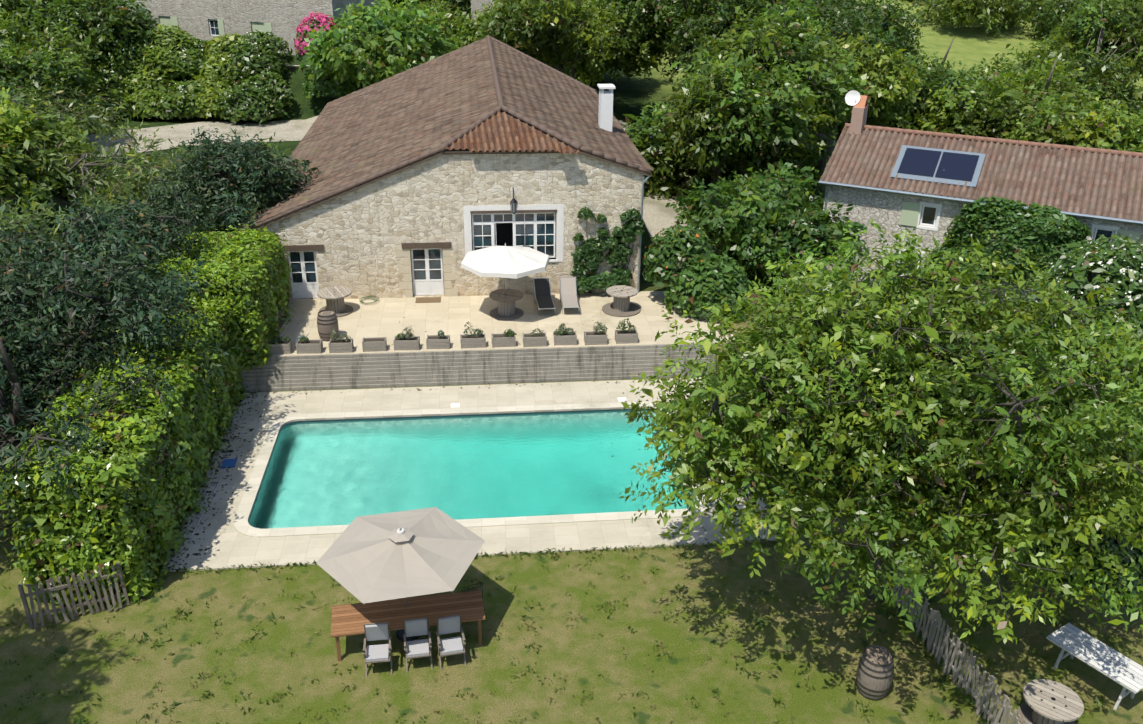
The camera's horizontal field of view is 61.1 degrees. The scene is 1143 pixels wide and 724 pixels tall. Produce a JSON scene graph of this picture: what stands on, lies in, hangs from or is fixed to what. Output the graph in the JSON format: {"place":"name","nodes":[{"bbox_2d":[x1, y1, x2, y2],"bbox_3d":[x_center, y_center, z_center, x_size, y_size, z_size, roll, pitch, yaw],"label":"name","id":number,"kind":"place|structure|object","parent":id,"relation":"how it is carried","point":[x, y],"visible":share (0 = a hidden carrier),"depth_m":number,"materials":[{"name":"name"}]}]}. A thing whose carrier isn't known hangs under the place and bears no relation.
{"place":"outdoors","nodes":[
{"label":"outdoors","id":0,"kind":"place"},
{"bbox_2d":[249,408,649,517],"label":"pool waterline tiles","id":1,"kind":"object","parent":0,"point":[453,416],"depth_m":30.83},
{"bbox_2d":[458,582,482,597],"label":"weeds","id":2,"kind":"object","parent":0,"point":[473,588],"visible":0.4,"depth_m":21.69,"materials":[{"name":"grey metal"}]},
{"bbox_2d":[164,377,782,571],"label":"pool deck paving","id":3,"kind":"structure","parent":0,"point":[225,541],"depth_m":26.06,"materials":[{"name":"stone"}]},
{"bbox_2d":[190,458,236,538],"bbox_3d":[-9.668,3.639,26.283,0.402,0.028,3.935,-2,25,-6],"label":"pool skimmer net","id":4,"kind":"object","parent":3,"relation":"on","point":[226,463],"visible":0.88,"depth_m":27.66,"materials":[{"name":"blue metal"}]},
{"bbox_2d":[167,299,767,569],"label":"fallen leaves","id":5,"kind":"object","parent":3,"relation":"on","point":[224,440],"visible":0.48,"depth_m":27.56,"materials":[{"name":"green plant"}]},
{"bbox_2d":[234,401,709,537],"bbox_3d":[-2.766,2.895,28.156,12.660,0.070,6.650,-2,25,-6],"label":"pool coping","id":6,"kind":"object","parent":3,"relation":"on","point":[242,525],"depth_m":26.65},
{"bbox_2d":[451,397,626,407],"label":"pool skimmer lids","id":7,"kind":"object","parent":3,"relation":"on","point":[456,405],"depth_m":31.42,"materials":[{"name":"white paint"}]},
{"bbox_2d":[266,291,734,356],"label":"terrace paving","id":8,"kind":"structure","parent":0,"point":[381,317],"depth_m":35.03,"materials":[{"name":"stone"}]},
{"bbox_2d":[265,339,292,353],"bbox_3d":[-9.761,-0.507,32.298,0.798,0.370,0.384,-1,25,-4],"label":"terrace planter","id":9,"kind":"object","parent":8,"relation":"on","point":[282,348],"visible":0.6,"depth_m":32.17,"materials":[{"name":"concrete"}]},
{"bbox_2d":[273,299,286,331],"bbox_3d":[-10.654,-1.615,34.294,0.790,0.670,1.840,-2,25,-6],"label":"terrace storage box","id":10,"kind":"object","parent":8,"relation":"on","point":[279,320],"visible":0.07,"depth_m":34.10,"materials":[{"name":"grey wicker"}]},
{"bbox_2d":[295,333,308,342],"bbox_3d":[-9.164,-0.774,32.961,0.220,0.308,0.556,23,33,39],"label":"terrace watering can","id":11,"kind":"object","parent":8,"relation":"on","point":[299,337],"visible":0.56,"depth_m":32.84,"materials":[{"name":"silver metal"}]},
{"bbox_2d":[296,339,322,353],"bbox_3d":[-8.748,-0.520,32.353,0.802,0.370,0.384,-1,25,-3],"label":"terrace planter","id":12,"kind":"object","parent":8,"relation":"on","point":[311,347],"visible":1,"depth_m":32.23,"materials":[{"name":"concrete"}]},
{"bbox_2d":[317,310,338,340],"bbox_3d":[-8.366,-1.255,33.253,0.710,0.950,0.705,-2,25,-6],"label":"barrel","id":13,"kind":"object","parent":8,"relation":"on","point":[327,322],"visible":0.92,"depth_m":33.00,"materials":[{"name":"brown wood"}]},
{"bbox_2d":[317,286,352,316],"bbox_3d":[-8.666,-2.218,35.520,1.240,0.772,1.240,-12,28,-26],"label":"cable spool table","id":14,"kind":"object","parent":8,"relation":"on","point":[334,296],"visible":0.9,"depth_m":35.33,"materials":[{"name":"grey wood"}]},
{"bbox_2d":[328,338,353,352],"bbox_3d":[-7.712,-0.547,32.441,0.760,0.370,0.384,-2,25,-5],"label":"terrace planter","id":15,"kind":"object","parent":8,"relation":"on","point":[339,346],"visible":1,"depth_m":32.31,"materials":[{"name":"concrete"}]},
{"bbox_2d":[359,296,378,302],"bbox_3d":[-7.639,-2.331,36.566,0.725,0.100,0.717,-2,25,-6],"label":"terrace hose","id":16,"kind":"object","parent":8,"relation":"on","point":[368,297],"visible":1,"depth_m":36.65,"materials":[{"name":"green"}]},
{"bbox_2d":[362,337,386,351],"bbox_3d":[-6.624,-0.595,32.574,0.775,0.370,0.384,-2,25,-6],"label":"terrace planter","id":17,"kind":"object","parent":8,"relation":"on","point":[374,344],"visible":1,"depth_m":32.44,"materials":[{"name":"concrete"}]},
{"bbox_2d":[271,316,634,342],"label":"potted plants","id":18,"kind":"object","parent":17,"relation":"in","point":[568,330],"visible":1,"depth_m":32.75,"materials":[{"name":"green plant"}]},
{"bbox_2d":[393,336,419,350],"bbox_3d":[-5.558,-0.635,32.689,0.835,0.370,0.384,-1,25,-3],"label":"terrace planter","id":19,"kind":"object","parent":8,"relation":"on","point":[406,344],"visible":1,"depth_m":32.54,"materials":[{"name":"grey wood"}]},
{"bbox_2d":[415,297,440,302],"bbox_3d":[-5.442,-2.356,36.803,0.950,0.015,0.540,-2,25,-6],"label":"terrace doormat","id":20,"kind":"object","parent":8,"relation":"on","point":[428,300],"visible":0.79,"depth_m":36.75,"materials":[{"name":"brown"}]},
{"bbox_2d":[426,335,449,348],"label":"terrace planter","id":21,"kind":"object","parent":8,"relation":"on","point":[434,342],"visible":1,"depth_m":32.68,"materials":[{"name":"grey wood"}]},
{"bbox_2d":[460,333,485,348],"bbox_3d":[-3.347,-0.716,32.924,0.849,0.370,0.384,-3,25,-7],"label":"terrace planter","id":22,"kind":"object","parent":8,"relation":"on","point":[470,341],"visible":1,"depth_m":32.78,"materials":[{"name":"grey wood"}]},
{"bbox_2d":[491,333,515,347],"bbox_3d":[-2.316,-0.746,33.018,0.800,0.370,0.384,-3,25,-7],"label":"terrace planter","id":23,"kind":"object","parent":8,"relation":"on","point":[500,340],"visible":0.98,"depth_m":32.88,"materials":[{"name":"grey wood"}]},
{"bbox_2d":[489,289,522,319],"bbox_3d":[-2.386,-2.117,35.480,1.240,0.772,1.240,10,27,19],"label":"table","id":24,"kind":"object","parent":8,"relation":"on","point":[506,309],"visible":0.94,"depth_m":35.29,"materials":[{"name":"wood"}]},
{"bbox_2d":[461,243,548,294],"bbox_3d":[-2.375,-2.999,35.068,3.023,2.720,3.023,3,25,4],"label":"white parasol","id":25,"kind":"object","parent":24,"relation":"on","point":[506,262],"visible":1,"depth_m":34.13,"materials":[{"name":"fabric"}]},
{"bbox_2d":[523,332,546,346],"bbox_3d":[-1.257,-0.760,33.077,0.801,0.370,0.384,-2,25,-6],"label":"terrace planter","id":26,"kind":"object","parent":8,"relation":"on","point":[532,340],"visible":1,"depth_m":32.94,"materials":[{"name":"grey wood"}]},
{"bbox_2d":[533,278,555,314],"bbox_3d":[-1.018,-2.418,36.110,0.631,0.838,1.946,-3,25,-7],"label":"lounge chair","id":27,"kind":"object","parent":8,"relation":"on","point":[543,298],"visible":1,"depth_m":36.49,"materials":[{"name":"fabric"}]},
{"bbox_2d":[554,331,576,345],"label":"terrace planter","id":28,"kind":"object","parent":8,"relation":"on","point":[566,339],"visible":0.94,"depth_m":33.07,"materials":[{"name":"grey wood"}]},
{"bbox_2d":[560,277,579,313],"bbox_3d":[-0.081,-2.469,36.246,0.631,0.838,1.946,-1,25,-4],"label":"lounge chair","id":29,"kind":"object","parent":8,"relation":"on","point":[568,293],"visible":1,"depth_m":36.62,"materials":[{"name":"fabric"}]},
{"bbox_2d":[584,331,606,344],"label":"terrace planter","id":30,"kind":"object","parent":8,"relation":"on","point":[593,338],"visible":1,"depth_m":33.14,"materials":[{"name":"grey wood"}]},
{"bbox_2d":[602,285,640,316],"bbox_3d":[1.861,-2.295,35.981,1.440,0.772,1.440,-13,28,-28],"label":"cable spool table","id":31,"kind":"object","parent":8,"relation":"on","point":[620,305],"visible":1,"depth_m":35.80,"materials":[{"name":"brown wood"}]},
{"bbox_2d":[615,329,637,343],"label":"terrace planter","id":32,"kind":"object","parent":8,"relation":"on","point":[627,336],"visible":1,"depth_m":33.28,"materials":[{"name":"grey wood"}]},
{"bbox_2d":[0,0,1142,723],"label":"lawn","id":33,"kind":"structure","parent":0,"point":[580,658],"depth_m":21.22,"materials":[{"name":"green plant"}]},
{"bbox_2d":[0,87,100,211],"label":"tree","id":34,"kind":"object","parent":33,"relation":"on","point":[14,120],"depth_m":39.57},
{"bbox_2d":[0,31,102,118],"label":"tree","id":35,"kind":"object","parent":33,"relation":"on","point":[25,65],"depth_m":55.11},
{"bbox_2d":[0,6,108,88],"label":"tree","id":36,"kind":"object","parent":33,"relation":"on","point":[10,34],"depth_m":60.82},
{"bbox_2d":[0,221,110,387],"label":"yew tree","id":37,"kind":"object","parent":33,"relation":"on","point":[12,293],"depth_m":27.32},
{"bbox_2d":[0,73,135,142],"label":"shrub","id":38,"kind":"object","parent":33,"relation":"on","point":[103,122],"depth_m":52.27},
{"bbox_2d":[18,561,129,628],"bbox_3d":[-11.068,5.219,21.601,2.064,1.259,0.295,-10,27,-22],"label":"picket fence","id":39,"kind":"object","parent":33,"relation":"on","point":[68,606],"visible":0.96,"depth_m":21.56,"materials":[{"name":"grey wood"}]},
{"bbox_2d":[0,186,149,319],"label":"ash tree","id":40,"kind":"object","parent":33,"relation":"on","point":[12,218],"depth_m":32.52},
{"bbox_2d":[0,0,163,52],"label":"tree","id":41,"kind":"object","parent":33,"relation":"on","point":[112,20],"depth_m":64.91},
{"bbox_2d":[0,301,187,556],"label":"yew tree","id":42,"kind":"object","parent":33,"relation":"on","point":[5,452],"depth_m":23.54,"materials":[{"name":"plant"}]},
{"bbox_2d":[0,112,200,233],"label":"ash tree","id":43,"kind":"object","parent":33,"relation":"on","point":[94,169],"depth_m":40.33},
{"bbox_2d":[10,190,216,327],"bbox_3d":[-14.456,-2.739,31.706,6.725,5.341,7.594,-2,25,-6],"label":"yew tree","id":44,"kind":"object","parent":33,"relation":"on","point":[174,230],"depth_m":30.54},
{"bbox_2d":[0,222,238,426],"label":"yew tree","id":45,"kind":"object","parent":33,"relation":"on","point":[101,332],"depth_m":26.04,"materials":[{"name":"plant"}]},
{"bbox_2d":[0,224,296,612],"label":"laurel hedge","id":46,"kind":"object","parent":33,"relation":"on","point":[226,321],"depth_m":23.92,"materials":[{"name":"plant"}]},
{"bbox_2d":[98,171,270,245],"bbox_3d":[-14.150,-4.549,36.051,6.330,4.982,6.453,-2,25,-6],"label":"shrub","id":47,"kind":"object","parent":33,"relation":"on","point":[198,202],"depth_m":35.32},
{"bbox_2d":[81,127,297,225],"bbox_3d":[-15.322,-7.063,40.773,9.305,5.441,10.201,-2,25,-6],"label":"shrub","id":48,"kind":"object","parent":33,"relation":"on","point":[133,186],"depth_m":39.48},
{"bbox_2d":[74,115,318,156],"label":"drive gravel","id":49,"kind":"structure","parent":33,"relation":"on","point":[291,130],"depth_m":62.90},
{"bbox_2d":[155,125,321,240],"bbox_3d":[-12.792,-6.213,38.272,6.977,6.140,6.632,-2,25,-6],"label":"shrub","id":50,"kind":"object","parent":33,"relation":"on","point":[276,177],"depth_m":36.90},
{"bbox_2d":[118,0,382,55],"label":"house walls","id":51,"kind":"structure","parent":33,"relation":"on","point":[206,20],"depth_m":76.90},
{"bbox_2d":[363,622,392,676],"bbox_3d":[-4.064,6.048,20.331,0.565,1.162,0.610,-3,25,-7],"label":"lawn chair","id":52,"kind":"object","parent":33,"relation":"on","point":[380,652],"visible":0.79,"depth_m":20.27,"materials":[{"name":"fabric"}]},
{"bbox_2d":[298,0,461,88],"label":"lime tree","id":53,"kind":"object","parent":33,"relation":"on","point":[330,53],"depth_m":64.43,"materials":[{"name":"plant"}]},
{"bbox_2d":[294,11,334,54],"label":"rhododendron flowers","id":54,"kind":"object","parent":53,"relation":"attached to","point":[311,16],"visible":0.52,"depth_m":66.95,"materials":[{"name":"pink plant"}]},
{"bbox_2d":[396,629,418,641],"bbox_3d":[-3.622,5.987,21.490,0.560,0.080,0.560,-2,25,-6],"label":"umbrella base","id":55,"kind":"object","parent":33,"relation":"on","point":[399,635],"visible":0.38,"depth_m":21.32,"materials":[{"name":"grey metal"}]},
{"bbox_2d":[316,507,484,606],"bbox_3d":[-3.606,4.759,20.917,3.525,2.790,3.301,-2,25,-6],"label":"patio umbrella","id":56,"kind":"object","parent":55,"relation":"on","point":[391,556],"visible":1,"depth_m":20.21,"materials":[{"name":"fabric"}]},
{"bbox_2d":[331,590,484,660],"bbox_3d":[-3.549,5.766,21.173,3.250,0.750,0.980,-4,25,-10],"label":"outdoor table","id":57,"kind":"object","parent":33,"relation":"on","point":[349,619],"visible":0.96,"depth_m":21.03,"materials":[{"name":"brown wood"}]},
{"bbox_2d":[403,617,432,672],"bbox_3d":[-3.249,5.993,20.473,0.565,1.162,0.610,-4,25,-10],"label":"lawn chair","id":58,"kind":"object","parent":33,"relation":"on","point":[417,648],"visible":0.88,"depth_m":20.41,"materials":[{"name":"grey wood"}]},
{"bbox_2d":[417,0,470,18],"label":"tree","id":59,"kind":"object","parent":33,"relation":"on","point":[466,7],"depth_m":97.26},
{"bbox_2d":[257,153,643,299],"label":"house walls","id":60,"kind":"structure","parent":33,"relation":"on","point":[362,234],"depth_m":35.84,"materials":[{"name":"stone"}]},
{"bbox_2d":[239,38,497,231],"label":"house roof","id":61,"kind":"structure","parent":60,"relation":"on","point":[392,121],"depth_m":43.51,"materials":[{"name":"tile"}]},
{"bbox_2d":[255,152,442,229],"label":"house roof boards","id":62,"kind":"object","parent":61,"relation":"attached to","point":[363,185],"visible":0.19,"depth_m":34.95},
{"bbox_2d":[243,35,650,229],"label":"roof ridge tiles","id":63,"kind":"object","parent":61,"relation":"on","point":[536,125],"visible":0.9,"depth_m":35.48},
{"bbox_2d":[287,212,557,298],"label":"windows and doors","id":64,"kind":"structure","parent":60,"relation":"in","point":[535,231],"depth_m":36.57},
{"bbox_2d":[283,204,563,296],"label":"house trim","id":65,"kind":"structure","parent":60,"relation":"attached to","point":[404,252],"depth_m":36.25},
{"bbox_2d":[445,111,579,154],"bbox_3d":[-2.312,-8.557,35.901,4.992,1.042,3.282,-2,25,-6],"label":"hip roof","id":66,"kind":"object","parent":60,"relation":"on","point":[502,132],"visible":0.98,"depth_m":35.41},
{"bbox_2d":[442,111,576,154],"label":"house roof hip boards","id":67,"kind":"object","parent":66,"relation":"attached to","point":[459,151],"visible":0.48,"depth_m":34.98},
{"bbox_2d":[510,187,517,213],"bbox_3d":[-2.127,-5.921,35.591,0.292,0.920,0.557,-2,25,-6],"label":"house lantern","id":68,"kind":"object","parent":60,"relation":"attached to","point":[513,203],"visible":1,"depth_m":35.46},
{"bbox_2d":[491,38,654,172],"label":"house roof","id":69,"kind":"structure","parent":60,"relation":"on","point":[555,101],"depth_m":42.46,"materials":[{"name":"tile"}]},
{"bbox_2d":[597,84,614,131],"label":"house chimney","id":70,"kind":"object","parent":69,"relation":"on","point":[605,117],"visible":0.92,"depth_m":40.62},
{"bbox_2d":[637,176,648,292],"bbox_3d":[2.747,-4.828,36.854,0.311,4.646,0.079,1,25,1],"label":"downpipe","id":71,"kind":"object","parent":60,"relation":"attached to","point":[640,237],"visible":0.81,"depth_m":36.92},
{"bbox_2d":[436,614,465,669],"bbox_3d":[-2.558,5.963,20.557,0.565,1.162,0.610,-5,26,-13],"label":"lawn chair","id":72,"kind":"object","parent":33,"relation":"on","point":[451,645],"visible":0.85,"depth_m":20.49,"materials":[{"name":"grey wood"}]},
{"bbox_2d":[397,0,505,50],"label":"tree","id":73,"kind":"object","parent":33,"relation":"on","point":[465,32],"depth_m":73.53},
{"bbox_2d":[239,343,714,391],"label":"retaining wall","id":74,"kind":"structure","parent":33,"relation":"on","point":[375,370],"depth_m":32.68,"materials":[{"name":"stone"}]},
{"bbox_2d":[471,0,557,69],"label":"building walls","id":75,"kind":"structure","parent":33,"relation":"on","point":[476,5],"depth_m":86.40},
{"bbox_2d":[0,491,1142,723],"bbox_3d":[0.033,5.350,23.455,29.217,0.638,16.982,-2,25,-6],"label":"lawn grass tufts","id":76,"kind":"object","parent":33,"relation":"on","point":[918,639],"visible":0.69,"depth_m":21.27,"materials":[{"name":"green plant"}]},
{"bbox_2d":[475,0,676,87],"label":"tree","id":77,"kind":"object","parent":33,"relation":"on","point":[628,49],"depth_m":65.52,"materials":[{"name":"plant"}]},
{"bbox_2d":[55,17,1142,610],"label":"mixed shrubs","id":78,"kind":"object","parent":33,"relation":"on","point":[157,93],"depth_m":64.63,"materials":[{"name":"plant"}]},
{"bbox_2d":[91,30,1142,326],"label":"white flower shrubs","id":79,"kind":"object","parent":33,"relation":"on","point":[1109,262],"visible":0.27,"depth_m":33.08,"materials":[{"name":"green plant"}]},
{"bbox_2d":[617,119,723,261],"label":"gravel path","id":80,"kind":"structure","parent":33,"relation":"on","point":[658,215],"depth_m":47.83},
{"bbox_2d":[591,0,812,88],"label":"tree","id":81,"kind":"object","parent":33,"relation":"on","point":[672,10],"depth_m":67.42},
{"bbox_2d":[665,174,821,266],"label":"bush","id":82,"kind":"object","parent":33,"relation":"on","point":[724,218],"depth_m":40.10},
{"bbox_2d":[622,0,874,202],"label":"tree","id":83,"kind":"object","parent":33,"relation":"on","point":[741,77],"depth_m":46.49,"materials":[{"name":"plant"}]},
{"bbox_2d":[710,159,823,219],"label":"bush","id":84,"kind":"object","parent":33,"relation":"on","point":[782,172],"depth_m":43.63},
{"bbox_2d":[664,0,906,164],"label":"tree","id":85,"kind":"object","parent":33,"relation":"on","point":[687,43],"depth_m":62.97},
{"bbox_2d":[666,0,927,65],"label":"tree","id":86,"kind":"object","parent":33,"relation":"on","point":[894,16],"depth_m":76.12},
{"bbox_2d":[725,188,870,296],"bbox_3d":[9.396,-4.701,40.603,6.190,4.573,6.327,-2,25,-6],"label":"bush","id":87,"kind":"object","parent":33,"relation":"on","point":[800,231],"depth_m":39.08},
{"bbox_2d":[756,17,927,186],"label":"tree","id":88,"kind":"object","parent":33,"relation":"on","point":[889,89],"depth_m":53.95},
{"bbox_2d":[856,645,893,700],"bbox_3d":[6.235,6.383,19.889,0.710,0.950,0.705,-2,25,-6],"label":"barrel","id":89,"kind":"object","parent":33,"relation":"on","point":[875,673],"visible":1,"depth_m":19.66,"materials":[{"name":"brown wood"}]},
{"bbox_2d":[620,218,1142,644],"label":"walnut tree","id":90,"kind":"object","parent":33,"relation":"on","point":[921,412],"depth_m":18.66,"materials":[{"name":"plant"}]},
{"bbox_2d":[849,38,1027,131],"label":"tree","id":91,"kind":"object","parent":33,"relation":"on","point":[931,76],"depth_m":59.48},
{"bbox_2d":[892,563,1031,723],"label":"picket fence","id":92,"kind":"object","parent":33,"relation":"on","point":[935,619],"visible":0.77,"depth_m":20.05,"materials":[{"name":"grey wood"}]},
{"bbox_2d":[900,0,1059,36],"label":"big tree","id":93,"kind":"object","parent":33,"relation":"on","point":[970,8],"depth_m":96.22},
{"bbox_2d":[820,185,1142,318],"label":"house walls","id":94,"kind":"structure","parent":33,"relation":"on","point":[882,209],"depth_m":41.12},
{"bbox_2d":[820,126,1142,220],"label":"house roof","id":95,"kind":"structure","parent":94,"relation":"on","point":[1090,183],"depth_m":39.71,"materials":[{"name":"tile"}]},
{"bbox_2d":[849,95,868,133],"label":"house chimney","id":96,"kind":"object","parent":95,"relation":"on","point":[859,115],"visible":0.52,"depth_m":43.19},
{"bbox_2d":[845,90,859,105],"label":"satellite dish","id":97,"kind":"object","parent":96,"relation":"attached to","point":[852,96],"visible":1,"depth_m":43.25,"materials":[{"name":"white"}]},
{"bbox_2d":[890,145,985,188],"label":"house solar panels","id":98,"kind":"object","parent":95,"relation":"on","point":[923,164],"visible":0.9,"depth_m":40.76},
{"bbox_2d":[845,123,1142,157],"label":"house roof ridge tiles","id":99,"kind":"object","parent":95,"relation":"on","point":[996,140],"visible":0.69,"depth_m":41.24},
{"bbox_2d":[838,201,1140,281],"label":"window","id":100,"kind":"structure","parent":94,"relation":"attached to","point":[911,214],"depth_m":40.46,"materials":[{"name":"white paint"}]},
{"bbox_2d":[923,196,1101,293],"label":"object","id":101,"kind":"object","parent":94,"relation":"attached to","point":[1048,235],"visible":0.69,"depth_m":38.46,"materials":[{"name":"green plant"}]},
{"bbox_2d":[913,57,1101,138],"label":"bush","id":102,"kind":"object","parent":33,"relation":"on","point":[991,117],"depth_m":57.00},
{"bbox_2d":[1017,679,1083,723],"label":"cable spool table","id":103,"kind":"object","parent":33,"relation":"on","point":[1050,701],"visible":1,"depth_m":19.19,"materials":[{"name":"brown wood"}]},
{"bbox_2d":[962,0,1142,115],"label":"tree","id":104,"kind":"object","parent":33,"relation":"on","point":[1100,84],"depth_m":66.95,"materials":[{"name":"plant"}]},
{"bbox_2d":[1001,92,1142,152],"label":"bush","id":105,"kind":"object","parent":33,"relation":"on","point":[1103,128],"depth_m":50.78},
{"bbox_2d":[1027,0,1142,54],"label":"tree","id":106,"kind":"object","parent":33,"relation":"on","point":[1045,24],"depth_m":95.41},
{"bbox_2d":[1046,623,1142,709],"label":"bench","id":107,"kind":"object","parent":33,"relation":"on","point":[1125,672],"visible":0.9,"depth_m":20.32,"materials":[{"name":"white wood"}]},
{"bbox_2d":[509,114,651,176],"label":"roof boards","id":108,"kind":"object","parent":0,"point":[611,162],"visible":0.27,"depth_m":35.52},
{"bbox_2d":[570,206,644,294],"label":"climbing plant","id":109,"kind":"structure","parent":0,"point":[592,249],"depth_m":36.83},
{"bbox_2d":[818,181,1142,224],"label":"gutter","id":110,"kind":"object","parent":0,"point":[971,201],"visible":0.67,"depth_m":39.51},
{"bbox_2d":[825,183,1139,224],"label":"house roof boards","id":111,"kind":"object","parent":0,"point":[950,200],"visible":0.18,"depth_m":39.97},
{"bbox_3d":[-2.780,3.969,28.657,12.040,2.300,6.030,-2,25,-6],"label":"pool","id":112,"kind":"object","parent":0,"visible":0},
{"bbox_2d":[248,410,694,528],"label":"pool water","id":113,"kind":"structure","parent":112,"relation":"in","point":[329,473],"depth_m":27.99,"materials":[{"name":"teal liquid"}]}
]}

